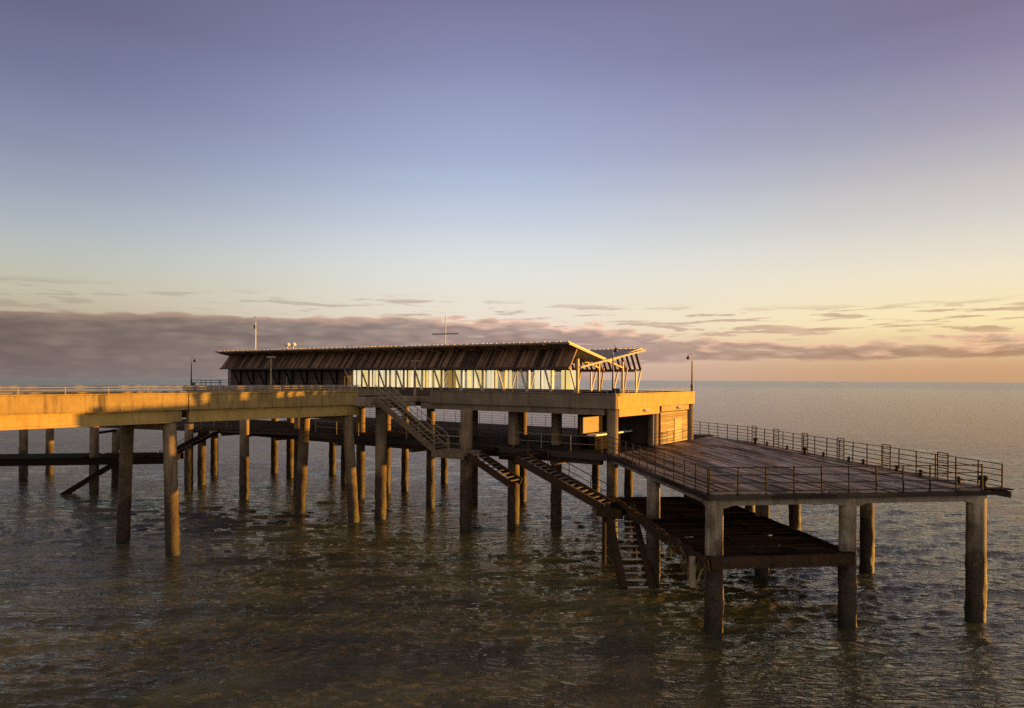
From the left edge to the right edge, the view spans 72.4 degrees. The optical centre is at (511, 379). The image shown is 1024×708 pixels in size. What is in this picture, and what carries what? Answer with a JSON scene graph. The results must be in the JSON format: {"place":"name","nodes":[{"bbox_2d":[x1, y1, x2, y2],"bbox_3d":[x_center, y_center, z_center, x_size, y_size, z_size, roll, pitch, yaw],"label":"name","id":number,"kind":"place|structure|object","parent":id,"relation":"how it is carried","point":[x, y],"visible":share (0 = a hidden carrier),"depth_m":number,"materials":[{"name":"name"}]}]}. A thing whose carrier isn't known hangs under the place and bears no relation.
{"place":"outdoors","nodes":[
{"label":"outdoors","id":0,"kind":"place"},
{"bbox_2d":[0,377,1023,707],"bbox_3d":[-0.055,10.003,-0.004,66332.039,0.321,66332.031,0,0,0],"label":"sea","id":1,"kind":"structure","parent":0,"point":[264,595],"depth_m":33.19,"materials":[{"name":"liquid"}]},
{"bbox_2d":[18,419,313,493],"bbox_3d":[-31.827,7.675,67.539,31.569,7.500,19.922,0,0,0],"label":"landing stage","id":2,"kind":"object","parent":1,"relation":"in","point":[189,429],"visible":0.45,"depth_m":63.89,"materials":[{"name":"concrete"}]},
{"bbox_2d":[0,452,183,465],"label":"tidal platform","id":3,"kind":"structure","parent":2,"relation":"attached to","point":[49,459],"depth_m":60.31,"materials":[{"name":"brown wood"}]},
{"bbox_2d":[60,459,118,493],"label":"staircase","id":4,"kind":"structure","parent":3,"relation":"attached to","point":[85,481],"depth_m":59.67,"materials":[{"name":"brown wood"}]},
{"bbox_2d":[159,426,219,456],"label":"staircase","id":5,"kind":"structure","parent":2,"relation":"attached to","point":[201,437],"depth_m":60.55,"materials":[{"name":"brown wood"}]},
{"bbox_2d":[177,419,239,429],"bbox_3d":[-33.178,3.773,64.099,20.662,1.091,0.082,0,0,20],"label":"railing","id":6,"kind":"object","parent":2,"relation":"on","point":[211,423],"visible":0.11,"depth_m":61.51,"materials":[{"name":"metal"}]},
{"bbox_2d":[0,389,385,555],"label":"pier walkway","id":7,"kind":"structure","parent":1,"relation":"in","point":[164,411],"depth_m":40.59,"materials":[{"name":"concrete"}]},
{"bbox_2d":[0,385,348,391],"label":"railing","id":8,"kind":"object","parent":7,"relation":"on","point":[174,385],"visible":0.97,"depth_m":45.52,"materials":[{"name":"grey metal"}]},
{"bbox_2d":[0,386,357,394],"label":"railing","id":9,"kind":"object","parent":7,"relation":"on","point":[185,389],"visible":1,"depth_m":39.30,"materials":[{"name":"grey metal"}]},
{"bbox_2d":[266,356,275,391],"bbox_3d":[-17.108,-0.219,49.632,0.640,2.850,0.220,0,0,0],"label":"lamp post","id":10,"kind":"object","parent":7,"relation":"on","point":[271,357],"visible":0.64,"depth_m":49.60,"materials":[{"name":"metal"}]},
{"bbox_2d":[182,387,714,543],"bbox_3d":[-9.344,6.159,61.856,47.960,10.780,23.300,0,0,35],"label":"pier terminal","id":11,"kind":"object","parent":1,"relation":"in","point":[517,406],"visible":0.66,"depth_m":49.63,"materials":[{"name":"concrete"}]},
{"bbox_2d":[191,357,195,384],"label":"lamp post","id":12,"kind":"object","parent":11,"relation":"on","point":[194,360],"visible":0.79,"depth_m":69.89,"materials":[{"name":"grey metal"}]},
{"bbox_2d":[192,380,227,384],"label":"railing","id":13,"kind":"object","parent":11,"relation":"on","point":[210,382],"visible":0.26,"depth_m":69.47,"materials":[{"name":"metal"}]},
{"bbox_2d":[315,420,459,442],"bbox_3d":[-9.976,3.930,53.577,15.470,1.031,0.087,0,0,35],"label":"railing","id":14,"kind":"object","parent":11,"relation":"on","point":[358,429],"visible":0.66,"depth_m":54.52,"materials":[{"name":"metal"}]},
{"bbox_2d":[374,385,448,450],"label":"staircase","id":15,"kind":"structure","parent":11,"relation":"attached to","point":[417,435],"depth_m":46.98,"materials":[{"name":"metal"}]},
{"bbox_2d":[411,360,419,395],"bbox_3d":[-7.262,-0.090,52.366,0.640,2.700,0.220,0,0,0],"label":"lamp post","id":16,"kind":"object","parent":11,"relation":"on","point":[415,361],"visible":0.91,"depth_m":52.32,"materials":[{"name":"metal"}]},
{"bbox_2d":[215,341,645,395],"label":"pavilion","id":17,"kind":"structure","parent":11,"relation":"on","point":[380,367],"depth_m":53.66,"materials":[{"name":"black paint"}]},
{"bbox_2d":[253,315,255,349],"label":"mast","id":18,"kind":"object","parent":17,"relation":"on","point":[254,326],"visible":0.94,"depth_m":66.96,"materials":[{"name":"white metal"}]},
{"bbox_2d":[283,371,290,384],"bbox_3d":[-20.288,0.177,62.968,1.100,1.924,0.050,0,0,35],"label":"door","id":19,"kind":"structure","parent":17,"relation":"in","point":[289,372],"depth_m":63.02,"materials":[{"name":"black paint"}]},
{"bbox_2d":[432,315,457,344],"bbox_3d":[-5.084,-3.578,53.314,2.002,2.700,0.185,0,0,0],"label":"mast","id":20,"kind":"object","parent":17,"relation":"on","point":[445,333],"visible":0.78,"depth_m":53.32,"materials":[{"name":"white metal"}]},
{"bbox_2d":[431,446,498,459],"bbox_3d":[-2.929,4.759,45.822,2.750,0.550,4.080,0,0,35],"label":"stair landing","id":21,"kind":"object","parent":11,"relation":"attached to","point":[455,453],"visible":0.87,"depth_m":44.56,"materials":[{"name":"concrete"}]},
{"bbox_2d":[435,435,464,451],"bbox_3d":[-3.989,4.038,44.259,2.552,0.980,0.054,0,0,35],"label":"railing","id":22,"kind":"object","parent":21,"relation":"on","point":[452,443],"visible":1,"depth_m":44.00,"materials":[{"name":"metal"}]},
{"bbox_2d":[466,451,522,486],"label":"staircase","id":23,"kind":"structure","parent":21,"relation":"attached to","point":[496,474],"depth_m":43.07,"materials":[{"name":"brown wood"}]},
{"bbox_2d":[370,408,577,427],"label":"railing","id":24,"kind":"object","parent":11,"relation":"on","point":[479,419],"visible":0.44,"depth_m":71.39,"materials":[{"name":"metal"}]},
{"bbox_2d":[432,387,601,391],"bbox_3d":[0.021,0.705,46.995,14.332,0.230,0.032,0,0,35],"label":"railing","id":25,"kind":"object","parent":11,"relation":"on","point":[527,390],"visible":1,"depth_m":46.30,"materials":[{"name":"grey metal"}]},
{"bbox_2d":[499,450,549,464],"bbox_3d":[0.814,4.819,43.322,1.250,0.470,3.880,0,0,35],"label":"stair landing","id":26,"kind":"object","parent":11,"relation":"attached to","point":[545,454],"visible":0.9,"depth_m":43.23,"materials":[{"name":"brown wood"}]},
{"bbox_2d":[514,441,614,508],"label":"staircase","id":27,"kind":"structure","parent":26,"relation":"attached to","point":[575,488],"depth_m":40.18,"materials":[{"name":"wood"}]},
{"bbox_2d":[513,432,602,450],"bbox_3d":[2.800,4.000,44.627,6.652,1.031,0.065,0,0,35],"label":"railing","id":28,"kind":"object","parent":11,"relation":"on","point":[570,443],"visible":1,"depth_m":44.69,"materials":[{"name":"metal"}]},
{"bbox_2d":[582,391,611,392],"bbox_3d":[5.419,1.030,44.508,2.400,0.600,0.580,0,0,35],"label":"bench","id":29,"kind":"object","parent":11,"relation":"on","point":[599,392],"visible":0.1,"depth_m":44.57,"materials":[{"name":"brown wood"}]},
{"bbox_2d":[578,412,631,449],"bbox_3d":[6.358,3.375,47.088,1.200,2.320,5.700,0,0,35],"label":"kiosk counter","id":30,"kind":"object","parent":11,"relation":"on","point":[592,425],"visible":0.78,"depth_m":45.77,"materials":[{"name":"white paint"}]},
{"bbox_2d":[612,344,619,395],"bbox_3d":[6.350,-0.409,42.971,0.495,3.489,0.499,0,0,0],"label":"lamp post","id":31,"kind":"object","parent":11,"relation":"on","point":[613,388],"visible":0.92,"depth_m":42.93,"materials":[{"name":"grey metal"}]},
{"bbox_2d":[615,388,691,393],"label":"railing","id":32,"kind":"object","parent":11,"relation":"on","point":[673,390],"visible":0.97,"depth_m":46.73,"materials":[{"name":"grey metal"}]},
{"bbox_2d":[620,404,688,444],"bbox_3d":[9.575,3.193,52.466,5.700,2.680,5.200,0,0,35],"label":"timber hut","id":33,"kind":"object","parent":11,"relation":"on","point":[672,423],"visible":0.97,"depth_m":50.01,"materials":[{"name":"beige wood"}]},
{"bbox_2d":[674,417,681,441],"bbox_3d":[12.205,3.667,51.355,0.035,1.700,1.400,0,0,35],"label":"door","id":34,"kind":"structure","parent":33,"relation":"in","point":[677,421],"depth_m":51.21,"materials":[{"name":"beige wood"}]},
{"bbox_2d":[686,353,692,390],"bbox_3d":[13.552,-0.550,53.265,0.547,2.889,0.247,0,0,0],"label":"lamp post","id":35,"kind":"object","parent":11,"relation":"on","point":[688,358],"visible":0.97,"depth_m":53.22,"materials":[{"name":"grey metal"}]},
{"bbox_2d":[596,503,636,564],"bbox_3d":[5.866,8.965,38.496,1.500,4.135,2.505,0,0,35],"label":"stair landing","id":36,"kind":"object","parent":1,"relation":"in","point":[616,511],"visible":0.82,"depth_m":37.94,"materials":[{"name":"brown wood"}]},
{"bbox_2d":[605,503,655,588],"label":"staircase","id":37,"kind":"structure","parent":36,"relation":"attached to","point":[646,572],"depth_m":35.35,"materials":[{"name":"brown wood"}]},
{"bbox_2d":[606,436,1013,634],"bbox_3d":[12.413,8.068,42.206,13.320,7.200,28.272,0,0,-7],"label":"landing stage","id":38,"kind":"object","parent":1,"relation":"in","point":[711,451],"visible":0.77,"depth_m":30.05,"materials":[{"name":"concrete"}]},
{"bbox_2d":[607,436,708,494],"bbox_3d":[6.759,3.982,34.914,0.080,1.111,15.010,0,0,-7],"label":"railing","id":39,"kind":"object","parent":38,"relation":"on","point":[695,470],"visible":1,"depth_m":32.42,"materials":[{"name":"metal"}]},
{"bbox_2d":[609,496,854,592],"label":"tidal platform","id":40,"kind":"structure","parent":38,"relation":"attached to","point":[747,543],"depth_m":30.37,"materials":[{"name":"brown wood"}]},
{"bbox_2d":[802,447,809,454],"bbox_3d":[17.953,4.378,42.876,0.442,0.442,0.442,0,0,0],"label":"bollard","id":41,"kind":"object","parent":38,"relation":"on","point":[804,449],"visible":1,"depth_m":42.77,"materials":[{"name":"metal"}]},
{"bbox_2d":[709,464,982,495],"bbox_3d":[13.590,4.020,28.160,11.861,1.111,0.099,0,0,-7],"label":"railing","id":42,"kind":"object","parent":38,"relation":"on","point":[849,481],"visible":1,"depth_m":28.13,"materials":[{"name":"metal"}]},
{"bbox_2d":[693,421,1002,488],"bbox_3d":[18.364,4.046,44.172,1.201,1.111,30.310,0,0,-10],"label":"railing","id":43,"kind":"object","parent":38,"relation":"on","point":[898,453],"visible":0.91,"depth_m":38.06,"materials":[{"name":"metal"}]},
{"bbox_2d":[773,429,778,446],"bbox_3d":[18.040,3.989,47.727,0.055,1.221,0.720,0,0,-7],"label":"ladder guard","id":44,"kind":"object","parent":43,"relation":"attached to","point":[775,435],"visible":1,"depth_m":47.66,"materials":[{"name":"metal"}]},
{"bbox_2d":[801,433,807,452],"bbox_3d":[18.497,3.991,44.156,0.055,1.221,0.720,0,0,-7],"label":"ladder guard","id":45,"kind":"object","parent":43,"relation":"attached to","point":[805,440],"visible":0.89,"depth_m":44.05,"materials":[{"name":"metal"}]},
{"bbox_2d":[837,438,844,459],"bbox_3d":[18.980,3.994,40.386,0.055,1.221,0.720,0,0,-7],"label":"ladder guard","id":46,"kind":"object","parent":43,"relation":"attached to","point":[843,450],"visible":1,"depth_m":40.17,"materials":[{"name":"metal"}]},
{"bbox_2d":[881,444,890,468],"bbox_3d":[19.488,3.997,36.419,0.055,1.221,0.720,0,0,-7],"label":"ladder guard","id":47,"kind":"object","parent":43,"relation":"attached to","point":[882,453],"visible":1,"depth_m":36.53,"materials":[{"name":"metal"}]},
{"bbox_2d":[937,452,948,479],"bbox_3d":[19.997,4.000,32.451,0.055,1.221,0.720,0,0,-7],"label":"ladder guard","id":48,"kind":"object","parent":43,"relation":"attached to","point":[947,463],"visible":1,"depth_m":32.27,"materials":[{"name":"metal"}]},
{"bbox_2d":[973,475,993,488],"bbox_3d":[19.744,4.284,29.294,0.520,0.520,0.520,0,0,0],"label":"bollard","id":49,"kind":"object","parent":38,"relation":"on","point":[985,478],"visible":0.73,"depth_m":29.18,"materials":[{"name":"metal"}]},
{"bbox_2d":[0,0,1023,382],"label":"sky","id":50,"kind":"structure","parent":0,"point":[755,190],"materials":[{"name":"blue"}]},
{"bbox_2d":[652,414,653,445],"bbox_3d":[9.647,3.443,47.776,0.092,2.220,0.092,0,0,22],"label":"drain pipe","id":51,"kind":"object","parent":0,"point":[653,431],"visible":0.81,"depth_m":47.73,"materials":[{"name":"grey metal"}]}
]}

